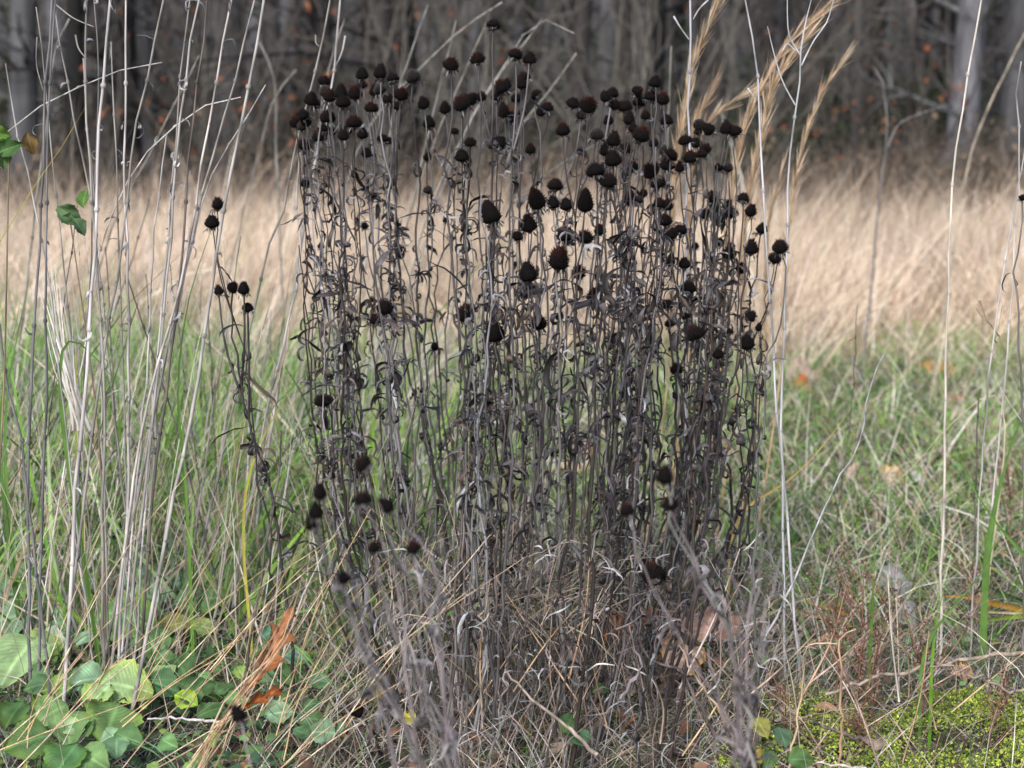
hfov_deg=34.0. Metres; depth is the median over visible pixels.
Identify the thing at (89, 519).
dry weed
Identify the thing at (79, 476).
dry weed
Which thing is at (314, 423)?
dried coneflower
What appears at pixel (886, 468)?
fallen leaf
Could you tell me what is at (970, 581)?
seedy weed
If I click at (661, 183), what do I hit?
dried coneflower
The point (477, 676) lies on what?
dried coneflower
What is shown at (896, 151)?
shrub
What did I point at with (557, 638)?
dried coneflower
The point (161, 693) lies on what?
long straw
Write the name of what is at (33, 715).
long straw
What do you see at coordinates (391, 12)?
tree
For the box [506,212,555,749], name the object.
dried coneflower
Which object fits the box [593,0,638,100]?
tree
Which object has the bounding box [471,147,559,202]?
shrub
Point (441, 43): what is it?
shrub
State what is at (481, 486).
dried coneflower
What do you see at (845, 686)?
dry straw
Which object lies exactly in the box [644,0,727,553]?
golden grass
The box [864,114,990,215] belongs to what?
shrub
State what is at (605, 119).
dried coneflower
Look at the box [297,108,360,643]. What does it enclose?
dried coneflower
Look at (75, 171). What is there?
shrub
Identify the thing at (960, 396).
fallen leaf
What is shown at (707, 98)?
golden grass
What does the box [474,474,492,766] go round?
dried coneflower
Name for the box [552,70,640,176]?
shrub
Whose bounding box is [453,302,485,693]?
dried coneflower
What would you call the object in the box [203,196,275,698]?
dried coneflower
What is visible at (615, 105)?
dried coneflower
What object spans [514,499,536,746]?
dried coneflower
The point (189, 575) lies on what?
long grass
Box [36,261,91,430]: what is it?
bleached grass tuft
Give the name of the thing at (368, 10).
tree
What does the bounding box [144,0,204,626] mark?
dry weed
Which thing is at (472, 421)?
dried coneflower
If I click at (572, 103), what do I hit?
dried coneflower
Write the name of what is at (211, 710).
broadleaf weed
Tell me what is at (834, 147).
shrub
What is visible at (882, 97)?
shrub
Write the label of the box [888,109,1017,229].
shrub
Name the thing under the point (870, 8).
shrub
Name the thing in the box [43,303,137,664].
dry weed
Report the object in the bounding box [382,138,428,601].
dried coneflower
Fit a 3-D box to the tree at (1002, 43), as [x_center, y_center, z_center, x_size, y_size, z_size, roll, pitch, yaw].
[8.879,-8.093,30.655,2.449,6.749,1.880,-3,10,-20]
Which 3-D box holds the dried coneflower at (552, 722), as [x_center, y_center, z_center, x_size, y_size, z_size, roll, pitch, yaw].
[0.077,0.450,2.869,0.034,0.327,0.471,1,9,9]
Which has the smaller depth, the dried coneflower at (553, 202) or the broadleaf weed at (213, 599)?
the dried coneflower at (553, 202)
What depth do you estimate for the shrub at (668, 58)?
24.23 m
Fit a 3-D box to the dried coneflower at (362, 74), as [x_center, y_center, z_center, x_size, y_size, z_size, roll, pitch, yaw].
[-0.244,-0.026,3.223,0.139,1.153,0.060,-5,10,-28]
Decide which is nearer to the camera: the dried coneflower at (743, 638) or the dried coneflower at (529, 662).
the dried coneflower at (743, 638)
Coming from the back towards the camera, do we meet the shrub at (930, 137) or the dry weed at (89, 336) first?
the shrub at (930, 137)
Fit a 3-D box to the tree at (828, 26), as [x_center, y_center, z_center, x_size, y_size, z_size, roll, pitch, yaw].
[4.392,-8.150,24.188,2.682,10.310,3.836,-2,9,-10]
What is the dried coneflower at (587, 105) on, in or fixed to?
on the ground at (820, 540)
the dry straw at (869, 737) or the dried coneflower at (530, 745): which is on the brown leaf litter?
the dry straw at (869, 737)
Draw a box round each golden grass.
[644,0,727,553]
[660,62,722,544]
[665,71,776,528]
[697,0,850,536]
[710,14,828,567]
[735,148,788,546]
[752,40,855,558]
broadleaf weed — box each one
[0,578,64,701]
[0,695,109,767]
[13,560,58,616]
[23,664,116,736]
[33,587,112,659]
[35,658,153,744]
[57,536,95,555]
[86,588,172,659]
[99,722,218,767]
[124,567,186,602]
[142,456,170,486]
[145,645,248,704]
[148,652,225,746]
[157,612,215,648]
[172,560,242,612]
[185,566,262,614]
[260,624,332,687]
[260,667,344,759]
[367,683,415,724]
[559,682,609,765]
[752,717,813,767]
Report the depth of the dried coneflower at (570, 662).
2.76 m
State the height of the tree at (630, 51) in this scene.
7.963 m
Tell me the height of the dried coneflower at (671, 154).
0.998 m
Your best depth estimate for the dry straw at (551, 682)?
2.70 m
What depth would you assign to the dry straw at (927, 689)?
2.71 m
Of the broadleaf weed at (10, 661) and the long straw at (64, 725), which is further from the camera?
the broadleaf weed at (10, 661)
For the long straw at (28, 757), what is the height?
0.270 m
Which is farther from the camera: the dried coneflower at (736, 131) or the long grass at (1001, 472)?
the long grass at (1001, 472)
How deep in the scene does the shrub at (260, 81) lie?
19.45 m
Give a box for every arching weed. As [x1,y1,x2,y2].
[8,62,161,131]
[42,97,240,607]
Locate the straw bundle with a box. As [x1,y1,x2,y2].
[187,568,308,767]
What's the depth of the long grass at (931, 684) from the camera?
2.77 m
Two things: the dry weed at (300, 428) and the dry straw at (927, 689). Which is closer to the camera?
the dry straw at (927, 689)
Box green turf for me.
[0,277,1023,675]
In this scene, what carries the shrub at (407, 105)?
on the ground at (820, 540)
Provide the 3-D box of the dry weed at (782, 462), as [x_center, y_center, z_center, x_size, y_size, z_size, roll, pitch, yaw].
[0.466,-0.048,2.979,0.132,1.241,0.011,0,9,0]
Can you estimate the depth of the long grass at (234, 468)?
3.37 m
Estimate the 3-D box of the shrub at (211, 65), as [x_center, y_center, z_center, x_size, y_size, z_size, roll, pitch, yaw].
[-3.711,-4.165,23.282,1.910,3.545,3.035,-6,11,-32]
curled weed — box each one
[616,612,643,699]
[639,620,716,736]
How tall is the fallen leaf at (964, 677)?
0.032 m
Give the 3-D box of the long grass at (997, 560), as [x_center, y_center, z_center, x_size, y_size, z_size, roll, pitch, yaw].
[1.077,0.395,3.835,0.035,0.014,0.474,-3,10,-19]
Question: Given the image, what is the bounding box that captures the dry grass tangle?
[0,429,1023,767]
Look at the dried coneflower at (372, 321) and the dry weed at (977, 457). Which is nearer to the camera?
the dried coneflower at (372, 321)
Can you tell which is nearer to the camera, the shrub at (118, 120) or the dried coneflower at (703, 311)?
the dried coneflower at (703, 311)
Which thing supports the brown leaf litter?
on the ground at (820, 540)
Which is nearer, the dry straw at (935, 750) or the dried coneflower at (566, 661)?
the dry straw at (935, 750)
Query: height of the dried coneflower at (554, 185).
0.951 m
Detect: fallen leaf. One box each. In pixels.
[562,458,588,470]
[595,610,631,642]
[641,604,673,633]
[661,632,705,674]
[677,606,739,646]
[774,706,795,725]
[788,355,823,382]
[790,373,814,392]
[846,462,870,481]
[875,465,905,484]
[880,563,911,598]
[893,600,918,631]
[911,471,926,482]
[920,360,938,373]
[938,361,956,376]
[947,393,963,400]
[950,662,973,680]
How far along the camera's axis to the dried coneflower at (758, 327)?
3.06 m
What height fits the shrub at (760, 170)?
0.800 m
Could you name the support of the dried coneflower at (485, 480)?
on the ground at (820, 540)
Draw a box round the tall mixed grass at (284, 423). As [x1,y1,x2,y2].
[0,125,576,739]
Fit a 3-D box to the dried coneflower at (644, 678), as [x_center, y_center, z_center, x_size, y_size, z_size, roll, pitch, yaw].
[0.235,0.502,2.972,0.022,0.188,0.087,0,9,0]
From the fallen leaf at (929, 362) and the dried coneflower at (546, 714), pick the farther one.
the fallen leaf at (929, 362)
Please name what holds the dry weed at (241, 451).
on the ground at (820, 540)
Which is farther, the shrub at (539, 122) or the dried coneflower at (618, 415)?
the shrub at (539, 122)
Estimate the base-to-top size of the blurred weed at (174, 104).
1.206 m
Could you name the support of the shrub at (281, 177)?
on the ground at (820, 540)
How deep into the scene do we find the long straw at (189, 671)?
2.57 m
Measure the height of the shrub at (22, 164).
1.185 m
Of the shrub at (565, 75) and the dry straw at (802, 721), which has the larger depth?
the shrub at (565, 75)
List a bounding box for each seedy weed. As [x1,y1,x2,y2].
[763,659,821,747]
[799,569,866,712]
[821,544,901,716]
[826,558,903,734]
[834,666,885,758]
[896,591,965,734]
[944,542,1008,649]
[980,659,1018,761]
[992,442,1023,557]
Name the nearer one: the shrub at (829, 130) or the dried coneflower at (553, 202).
the dried coneflower at (553, 202)
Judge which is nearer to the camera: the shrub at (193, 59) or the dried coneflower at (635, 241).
the dried coneflower at (635, 241)
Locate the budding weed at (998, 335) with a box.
[976,301,1023,399]
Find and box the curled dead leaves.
[344,528,794,767]
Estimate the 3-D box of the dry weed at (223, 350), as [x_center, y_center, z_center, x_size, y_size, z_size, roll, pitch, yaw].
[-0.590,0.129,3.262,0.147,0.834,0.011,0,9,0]
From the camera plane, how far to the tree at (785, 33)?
20.56 m
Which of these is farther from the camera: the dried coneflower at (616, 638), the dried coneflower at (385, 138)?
the dried coneflower at (385, 138)
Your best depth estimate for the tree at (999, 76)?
20.56 m
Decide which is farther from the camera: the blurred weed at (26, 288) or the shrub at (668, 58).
the shrub at (668, 58)
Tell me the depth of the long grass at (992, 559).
3.75 m
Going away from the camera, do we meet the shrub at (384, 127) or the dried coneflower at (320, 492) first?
the dried coneflower at (320, 492)
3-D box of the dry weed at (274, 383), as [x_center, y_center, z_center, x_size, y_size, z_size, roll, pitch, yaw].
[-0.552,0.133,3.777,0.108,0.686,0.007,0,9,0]
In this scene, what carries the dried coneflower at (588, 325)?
on the ground at (820, 540)
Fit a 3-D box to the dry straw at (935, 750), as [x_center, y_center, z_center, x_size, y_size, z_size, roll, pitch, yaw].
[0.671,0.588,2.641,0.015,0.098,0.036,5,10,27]
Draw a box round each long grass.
[0,108,84,241]
[0,298,21,633]
[0,509,27,561]
[0,521,36,578]
[3,267,31,633]
[58,340,116,666]
[75,306,93,656]
[176,383,194,675]
[177,213,216,675]
[231,352,323,640]
[233,333,303,618]
[242,336,302,670]
[399,381,462,536]
[727,410,849,610]
[787,607,851,626]
[801,601,855,617]
[865,535,874,712]
[867,395,1005,580]
[915,561,1021,603]
[917,541,994,746]
[922,533,1021,574]
[927,565,951,746]
[933,595,1022,611]
[935,513,1022,593]
[950,614,1023,622]
[954,446,1023,556]
[954,611,1022,613]
[979,419,1020,680]
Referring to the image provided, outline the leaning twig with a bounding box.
[760,352,884,652]
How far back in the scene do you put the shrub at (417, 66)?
19.06 m
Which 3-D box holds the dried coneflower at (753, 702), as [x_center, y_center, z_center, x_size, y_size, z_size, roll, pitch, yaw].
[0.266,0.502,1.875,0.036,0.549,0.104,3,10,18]
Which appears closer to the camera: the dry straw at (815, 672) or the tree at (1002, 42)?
the dry straw at (815, 672)
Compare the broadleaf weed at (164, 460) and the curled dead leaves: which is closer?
the curled dead leaves
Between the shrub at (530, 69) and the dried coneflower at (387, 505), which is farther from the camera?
the shrub at (530, 69)
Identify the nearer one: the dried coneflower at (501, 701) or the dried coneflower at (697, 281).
the dried coneflower at (501, 701)
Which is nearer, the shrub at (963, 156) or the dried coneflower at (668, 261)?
the dried coneflower at (668, 261)
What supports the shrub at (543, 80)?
on the ground at (820, 540)
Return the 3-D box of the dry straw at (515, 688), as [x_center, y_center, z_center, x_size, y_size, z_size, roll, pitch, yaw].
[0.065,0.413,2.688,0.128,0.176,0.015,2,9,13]
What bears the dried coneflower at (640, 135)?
on the ground at (820, 540)
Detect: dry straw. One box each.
[424,728,500,767]
[446,656,538,743]
[464,644,517,723]
[474,639,480,674]
[479,581,489,728]
[493,574,577,701]
[513,593,589,691]
[549,611,565,749]
[568,556,589,677]
[593,665,607,727]
[655,682,664,743]
[678,549,739,688]
[682,650,749,755]
[687,604,772,704]
[701,648,760,717]
[709,559,763,692]
[720,573,745,672]
[751,633,815,692]
[762,686,822,754]
[777,624,799,746]
[798,587,846,701]
[808,629,869,683]
[811,680,879,755]
[821,650,862,722]
[824,634,880,767]
[864,644,1008,727]
[874,685,955,759]
[887,575,899,701]
[894,630,909,697]
[902,632,928,762]
[911,678,936,729]
[914,592,983,691]
[934,732,940,767]
[951,653,1023,712]
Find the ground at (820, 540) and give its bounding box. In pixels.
[0,0,1023,767]
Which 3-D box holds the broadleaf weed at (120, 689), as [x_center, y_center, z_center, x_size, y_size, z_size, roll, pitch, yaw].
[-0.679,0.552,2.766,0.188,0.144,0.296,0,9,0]
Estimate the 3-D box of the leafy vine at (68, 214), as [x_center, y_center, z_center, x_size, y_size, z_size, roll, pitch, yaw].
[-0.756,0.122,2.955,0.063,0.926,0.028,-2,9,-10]
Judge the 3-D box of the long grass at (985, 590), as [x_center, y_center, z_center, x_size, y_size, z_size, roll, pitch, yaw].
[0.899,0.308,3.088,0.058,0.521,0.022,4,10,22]
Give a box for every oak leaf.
[213,606,295,729]
[216,685,282,723]
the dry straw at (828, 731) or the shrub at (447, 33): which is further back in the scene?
the shrub at (447, 33)
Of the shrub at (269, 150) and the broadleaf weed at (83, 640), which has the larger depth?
the shrub at (269, 150)
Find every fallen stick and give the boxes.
[147,716,215,722]
[506,671,597,755]
[523,541,620,573]
[679,646,734,750]
[790,761,866,767]
[814,721,866,742]
[824,651,1023,695]
[930,664,1023,694]
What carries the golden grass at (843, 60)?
on the ground at (820, 540)
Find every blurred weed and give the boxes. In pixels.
[3,18,69,471]
[67,55,198,431]
[205,70,295,384]
[259,41,287,397]
[271,18,344,438]
[286,2,501,435]
[327,5,428,452]
[346,21,456,485]
[363,24,485,434]
[376,18,542,465]
[427,53,576,475]
[464,143,596,479]
[652,46,671,460]
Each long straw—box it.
[0,680,80,745]
[0,698,143,749]
[17,625,139,740]
[18,612,199,767]
[18,652,83,759]
[26,666,54,767]
[43,568,107,724]
[44,511,108,671]
[50,606,178,732]
[55,557,188,685]
[58,459,199,669]
[71,630,168,710]
[90,583,147,700]
[120,604,302,721]
[122,656,238,767]
[122,659,215,726]
[133,575,203,707]
[135,568,265,692]
[138,555,230,709]
[144,478,277,669]
[157,666,329,762]
[159,641,391,767]
[172,541,310,731]
[178,536,334,666]
[182,579,315,694]
[192,679,271,757]
[202,632,310,767]
[209,548,333,669]
[213,540,329,670]
[223,567,286,747]
[256,575,332,719]
[260,540,404,712]
[265,608,403,751]
[276,509,370,735]
[279,596,306,703]
[280,594,387,723]
[281,676,409,767]
[283,643,328,760]
[284,573,399,715]
[288,588,470,760]
[297,693,415,767]
[301,558,522,720]
[329,612,433,750]
[331,534,490,739]
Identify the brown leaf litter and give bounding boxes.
[210,567,971,767]
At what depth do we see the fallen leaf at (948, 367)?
6.88 m
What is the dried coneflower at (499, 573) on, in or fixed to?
on the ground at (820, 540)
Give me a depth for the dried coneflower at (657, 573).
2.50 m
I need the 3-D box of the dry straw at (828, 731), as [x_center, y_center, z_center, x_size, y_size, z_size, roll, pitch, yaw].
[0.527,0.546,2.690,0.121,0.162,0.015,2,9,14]
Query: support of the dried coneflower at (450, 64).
on the ground at (820, 540)
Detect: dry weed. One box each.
[0,324,56,742]
[0,386,27,490]
[5,63,93,660]
[23,227,74,634]
[24,0,52,716]
[30,294,56,456]
[36,7,102,655]
[37,0,56,695]
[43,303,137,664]
[45,249,88,469]
[54,307,127,536]
[55,4,139,632]
[59,0,115,743]
[60,0,99,660]
[62,0,163,672]
[65,199,149,475]
[74,334,83,603]
[75,0,117,672]
[76,203,86,659]
[83,58,110,665]
[84,237,114,481]
[92,373,111,568]
[101,0,255,668]
[101,85,265,664]
[104,42,131,658]
[105,247,123,551]
[108,292,182,599]
[109,0,236,666]
[117,0,136,662]
[120,0,199,704]
[120,134,166,660]
[124,0,264,752]
[125,226,233,638]
[130,227,190,444]
[131,339,174,587]
[134,0,207,711]
[134,151,184,660]
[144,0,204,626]
[145,274,167,553]
[154,292,187,446]
[171,274,219,638]
[181,236,240,636]
[183,276,201,493]
[186,0,330,616]
[194,286,226,493]
[208,287,273,664]
[208,319,220,555]
[214,231,219,569]
[223,241,242,598]
[226,153,300,642]
[229,293,296,640]
[235,430,281,731]
[237,311,271,554]
[247,0,345,582]
[256,292,287,512]
[272,365,307,535]
[274,245,339,549]
[274,394,283,565]
[279,326,322,528]
[293,319,316,532]
[673,0,708,640]
[745,0,800,683]
[767,0,833,685]
[828,306,857,587]
[860,67,946,389]
[927,34,1023,410]
[939,0,981,661]
[968,154,1023,664]
[971,389,980,633]
[978,62,1021,650]
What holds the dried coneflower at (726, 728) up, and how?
on the ground at (820, 540)
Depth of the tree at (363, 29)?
26.62 m
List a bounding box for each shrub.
[0,0,65,125]
[0,0,65,127]
[0,0,108,184]
[0,0,114,188]
[0,0,114,201]
[0,120,61,217]
[0,138,59,201]
[0,146,87,221]
[0,166,25,220]
[1,149,31,197]
[2,1,196,131]
[2,164,76,222]
[32,0,268,190]
[36,120,147,204]
[42,0,302,213]
[45,142,122,216]
[55,0,267,165]
[79,0,321,201]
[88,75,212,194]
[106,45,263,195]
[107,0,211,190]
[109,20,294,205]
[111,142,217,222]
[132,108,274,228]
[132,151,213,211]
[145,0,381,196]
[148,0,246,160]
[150,0,313,218]
[154,149,239,227]
[155,0,420,212]
[157,13,259,182]
[176,0,387,201]
[181,0,305,172]
[214,108,316,219]
[216,0,496,219]
[221,0,556,213]
[223,0,431,185]
[257,133,350,211]
[262,125,379,208]
[265,0,388,203]
[274,130,362,222]
[284,138,363,199]
[301,1,472,186]
[312,0,470,215]
[334,65,436,188]
[336,0,610,212]
[336,51,471,195]
[357,0,627,209]
[363,0,509,193]
[364,0,556,196]
[364,0,687,208]
[374,121,451,219]
[376,71,458,167]
[399,107,554,216]
[412,0,706,223]
[417,0,594,175]
[418,0,552,163]
[419,0,596,184]
[424,0,586,175]
[425,147,528,219]
[428,2,518,172]
[432,137,523,203]
[443,1,547,170]
[463,1,590,194]
[469,19,565,207]
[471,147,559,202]
[477,118,561,209]
[493,38,595,151]
[494,0,704,197]
[512,0,661,190]
[512,0,863,208]
[514,114,615,196]
[536,20,640,175]
[543,111,645,222]
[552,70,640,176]
[552,130,664,191]
[565,19,765,204]
[571,127,671,205]
[577,124,637,168]
[581,0,792,203]
[588,129,682,218]
[590,0,687,150]
[639,0,796,157]
[667,0,858,205]
[667,0,889,179]
[667,51,849,194]
[670,59,840,187]
[678,0,960,208]
[707,143,811,210]
[713,135,817,220]
[718,159,791,193]
[723,151,800,210]
[729,0,935,194]
[739,0,950,208]
[745,147,829,216]
[746,17,864,189]
[748,25,937,203]
[753,0,1023,170]
[754,0,1000,197]
[759,140,843,204]
[761,157,845,215]
[776,1,934,159]
[794,0,1000,161]
[803,127,924,215]
[808,115,941,218]
[811,0,1023,184]
[814,0,997,160]
[814,116,897,201]
[815,117,943,214]
[826,29,1000,178]
[826,37,933,167]
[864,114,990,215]
[871,131,964,193]
[875,3,998,165]
[875,111,996,224]
[878,112,1001,194]
[888,22,1003,148]
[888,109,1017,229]
[904,0,1000,165]
[905,135,998,207]
[917,124,1010,175]
[922,108,1021,181]
[944,129,1017,214]
[952,116,1021,206]
[959,144,1023,221]
[960,111,1023,218]
[961,127,1023,216]
[981,49,1023,83]
[997,146,1023,202]
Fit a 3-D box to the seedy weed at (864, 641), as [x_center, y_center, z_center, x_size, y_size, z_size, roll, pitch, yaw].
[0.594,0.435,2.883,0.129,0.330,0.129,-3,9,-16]
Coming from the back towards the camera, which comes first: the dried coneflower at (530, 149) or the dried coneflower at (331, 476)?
the dried coneflower at (530, 149)
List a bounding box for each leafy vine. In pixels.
[0,125,37,469]
[55,189,106,664]
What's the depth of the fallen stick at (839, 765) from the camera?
2.52 m
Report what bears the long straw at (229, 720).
on the dry grass tangle
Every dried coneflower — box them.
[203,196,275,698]
[209,280,321,731]
[230,702,251,767]
[281,90,351,690]
[289,115,395,664]
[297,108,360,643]
[298,245,377,708]
[299,140,432,733]
[299,176,349,593]
[301,74,371,643]
[301,146,404,605]
[304,500,397,767]
[306,242,418,594]
[307,197,419,730]
[311,482,397,767]
[312,99,425,649]
[312,125,402,631]
[313,393,390,689]
[314,122,394,613]
[319,84,440,653]
[321,206,400,663]
[323,83,404,689]
[330,189,419,746]
[331,251,426,752]
[333,204,421,663]
[333,597,418,767]
[335,490,430,767]
[337,253,430,677]
[344,114,421,688]
[348,81,449,606]
[348,704,387,767]
[351,66,425,650]
[351,625,425,767]
[353,455,438,767]
[356,126,456,601]
[359,192,432,616]
[360,62,422,735]
[363,83,402,635]
[368,92,452,610]
[368,496,451,767]
[369,312,474,665]
[373,83,434,686]
[374,72,462,678]
[374,298,444,725]
[376,574,442,767]
[377,133,436,593]
[382,85,460,603]
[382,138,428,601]
[387,491,419,767]
[393,602,447,765]
[395,482,427,749]
[401,568,418,763]
[402,502,438,707]
[404,68,461,666]
[404,540,458,767]
[407,648,459,767]
[408,635,435,764]
[415,95,451,642]
[419,217,461,614]
[420,342,448,715]
[421,152,480,612]
[422,100,465,565]
[424,589,444,689]
[426,203,506,755]
[429,622,460,767]
[431,441,460,737]
[431,599,449,718]
[432,91,478,606]
[437,612,473,757]
[438,95,491,706]
[438,448,464,766]
[439,56,476,714]
[441,604,450,709]
[446,564,457,689]
[448,195,506,754]
[449,193,504,715]
[449,442,473,767]
[453,238,488,767]
[453,255,503,663]
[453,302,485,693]
[454,527,488,744]
[457,92,489,580]
[458,159,476,560]
[460,514,469,745]
[464,256,550,708]
[468,92,497,576]
[468,354,490,630]
[469,18,516,651]
[469,436,484,679]
[469,507,502,734]
[470,78,512,590]
[471,239,507,609]
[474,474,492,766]
[476,198,511,738]
[476,317,528,744]
[477,536,513,646]
[478,134,512,729]
[479,204,511,617]
[479,246,506,610]
[480,92,516,610]
[480,190,525,745]
[480,540,502,709]
[486,77,519,583]
[487,479,493,698]
[487,550,507,767]
[489,501,516,683]
[491,47,547,767]
[493,252,536,666]
[494,598,524,729]
[496,230,539,660]
[496,286,564,568]
[496,633,511,747]
[498,108,539,609]
[498,498,506,710]
[500,71,538,683]
[500,622,537,715]
[503,475,515,703]
[503,493,524,767]
[503,629,520,765]
[504,89,550,593]
[504,194,566,657]
[505,104,545,611]
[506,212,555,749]
[507,637,543,729]
[508,146,582,579]
[508,185,555,697]
[513,101,554,587]
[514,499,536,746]
[517,96,588,603]
[518,314,556,716]
[521,187,594,745]
[526,568,558,728]
[529,579,541,767]
[533,581,558,755]
[535,177,568,674]
[535,579,560,764]
[537,197,596,678]
[538,521,574,766]
[541,86,619,616]
[542,243,582,714]
[544,161,617,767]
[545,162,636,582]
[545,598,574,721]
[546,264,586,613]
[547,511,584,705]
[549,505,563,662]
[550,212,583,626]
[552,95,607,690]
[552,153,630,650]
[553,572,569,695]
[554,524,569,681]
[557,98,620,619]
[557,223,611,621]
[560,568,573,702]
[561,634,579,767]
[562,613,581,712]
[563,540,590,713]
[566,109,650,578]
[567,115,638,603]
[568,209,656,758]
[568,243,650,706]
[569,194,616,767]
[573,108,645,711]
[573,188,666,613]
[576,462,589,708]
[576,556,650,695]
[577,498,588,755]
[578,446,600,767]
[578,492,626,750]
[580,84,645,641]
[581,124,658,716]
[581,566,610,725]
[583,149,642,724]
[584,245,633,686]
[584,287,624,639]
[585,210,657,626]
[586,113,673,616]
[586,655,602,767]
[587,130,636,707]
[588,237,626,657]
[589,138,658,591]
[589,141,637,607]
[589,624,630,728]
[590,147,683,764]
[592,147,678,634]
[593,187,647,712]
[594,455,619,701]
[595,89,625,600]
[595,498,621,737]
[596,281,636,611]
[597,205,687,706]
[598,162,670,745]
[602,241,640,663]
[602,246,658,621]
[604,516,616,722]
[606,476,638,710]
[609,225,649,676]
[614,613,622,674]
[616,362,690,684]
[618,503,777,763]
[619,252,675,576]
[620,74,680,708]
[621,589,650,701]
[622,312,705,664]
[622,602,644,708]
[623,91,676,662]
[623,532,645,718]
[627,160,665,610]
[628,165,717,760]
[630,560,669,767]
[632,129,703,597]
[632,198,674,673]
[635,118,712,598]
[635,280,703,700]
[637,586,658,766]
[638,149,714,661]
[641,246,747,627]
[641,611,650,718]
[643,133,699,592]
[644,206,721,605]
[645,223,691,675]
[646,327,740,699]
[646,612,678,767]
[647,119,732,596]
[649,124,755,603]
[650,448,661,681]
[650,562,662,758]
[651,203,773,641]
[652,226,727,603]
[653,191,721,728]
[654,186,716,598]
[654,463,757,767]
[657,123,732,606]
[657,322,707,767]
[658,122,726,640]
[659,181,738,651]
[660,496,760,767]
[663,191,750,671]
[663,348,724,668]
[664,230,735,604]
[666,242,736,576]
[667,200,740,767]
[671,245,746,698]
[675,199,738,571]
[679,238,725,545]
[680,189,727,585]
[687,209,739,645]
[688,221,785,608]
[696,251,781,603]
[705,310,760,648]
[705,332,758,652]
[707,648,737,767]
[710,321,766,651]
[712,546,745,767]
[728,606,739,757]
[733,528,762,767]
[733,642,744,758]
[738,565,754,767]
[742,583,772,767]
[743,555,781,767]
[744,239,789,765]
[1001,194,1023,707]
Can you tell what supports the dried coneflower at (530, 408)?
on the ground at (820, 540)
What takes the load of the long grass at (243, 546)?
on the ground at (820, 540)
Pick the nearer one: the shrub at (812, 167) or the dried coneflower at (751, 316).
the dried coneflower at (751, 316)
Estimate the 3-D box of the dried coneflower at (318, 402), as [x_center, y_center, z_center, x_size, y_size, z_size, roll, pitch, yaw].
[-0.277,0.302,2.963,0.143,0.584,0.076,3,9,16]
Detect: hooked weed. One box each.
[788,642,836,767]
[837,628,855,767]
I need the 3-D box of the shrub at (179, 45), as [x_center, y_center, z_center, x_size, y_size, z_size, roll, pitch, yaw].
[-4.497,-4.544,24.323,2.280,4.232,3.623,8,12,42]
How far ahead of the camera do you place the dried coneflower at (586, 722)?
2.73 m
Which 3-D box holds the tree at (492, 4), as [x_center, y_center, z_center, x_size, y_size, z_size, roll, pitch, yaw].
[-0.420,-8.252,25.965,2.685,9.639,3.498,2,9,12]
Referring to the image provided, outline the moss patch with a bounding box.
[701,680,1023,767]
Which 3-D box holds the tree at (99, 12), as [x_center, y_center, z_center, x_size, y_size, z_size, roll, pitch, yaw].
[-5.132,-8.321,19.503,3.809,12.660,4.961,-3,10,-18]
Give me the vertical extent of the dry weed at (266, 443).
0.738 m
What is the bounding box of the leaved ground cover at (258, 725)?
[0,355,1023,767]
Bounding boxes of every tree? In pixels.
[0,0,65,113]
[0,0,148,213]
[0,0,191,218]
[0,0,202,138]
[0,52,9,108]
[8,0,64,124]
[13,0,425,206]
[30,0,158,211]
[47,0,244,205]
[48,0,114,200]
[63,0,385,214]
[64,0,155,82]
[90,0,197,164]
[110,8,246,42]
[148,0,208,157]
[155,0,212,54]
[161,0,305,175]
[164,0,207,87]
[166,0,208,102]
[166,0,342,134]
[193,0,420,185]
[242,0,247,50]
[242,5,360,58]
[245,0,305,157]
[249,0,386,205]
[302,0,345,71]
[303,0,358,108]
[333,0,571,184]
[334,0,386,126]
[334,0,386,151]
[361,1,371,56]
[415,8,418,90]
[416,0,494,151]
[416,0,523,162]
[422,0,518,151]
[423,0,570,163]
[435,0,446,93]
[442,0,563,188]
[482,0,669,183]
[485,0,733,178]
[501,0,544,150]
[505,0,545,110]
[510,0,697,163]
[517,0,626,182]
[517,1,631,68]
[536,2,567,52]
[545,0,598,65]
[547,0,572,81]
[560,0,697,107]
[592,1,695,66]
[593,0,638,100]
[597,4,644,83]
[620,1,686,116]
[667,0,748,113]
[667,0,818,157]
[671,0,906,192]
[682,0,845,180]
[696,0,786,206]
[722,0,838,135]
[724,0,777,186]
[728,0,733,21]
[730,2,796,44]
[731,0,955,166]
[758,0,877,208]
[761,0,997,187]
[774,0,801,136]
[774,0,957,147]
[775,1,830,142]
[775,2,869,89]
[777,0,812,130]
[834,0,938,138]
[836,0,845,25]
[856,0,1023,207]
[858,0,991,202]
[888,0,1003,135]
[933,0,1003,163]
[933,0,1005,173]
[979,8,1004,131]
[981,0,1003,147]
[986,3,1005,120]
[990,1,1004,36]
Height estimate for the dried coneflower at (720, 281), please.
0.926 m
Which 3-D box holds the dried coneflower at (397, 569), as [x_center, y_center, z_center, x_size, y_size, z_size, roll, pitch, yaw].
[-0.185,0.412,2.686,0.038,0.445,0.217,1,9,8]
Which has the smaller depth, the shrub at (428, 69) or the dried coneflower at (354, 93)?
the dried coneflower at (354, 93)
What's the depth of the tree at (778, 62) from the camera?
20.17 m
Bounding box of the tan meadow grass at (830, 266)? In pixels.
[0,30,1023,378]
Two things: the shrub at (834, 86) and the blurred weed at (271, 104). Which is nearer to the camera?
the blurred weed at (271, 104)
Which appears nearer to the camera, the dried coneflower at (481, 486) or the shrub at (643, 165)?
the dried coneflower at (481, 486)
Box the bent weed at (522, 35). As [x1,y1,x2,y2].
[380,19,573,472]
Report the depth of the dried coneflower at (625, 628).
2.71 m
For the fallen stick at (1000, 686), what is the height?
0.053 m
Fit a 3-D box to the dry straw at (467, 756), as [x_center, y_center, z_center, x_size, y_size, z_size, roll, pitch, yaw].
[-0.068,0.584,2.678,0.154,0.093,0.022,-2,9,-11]

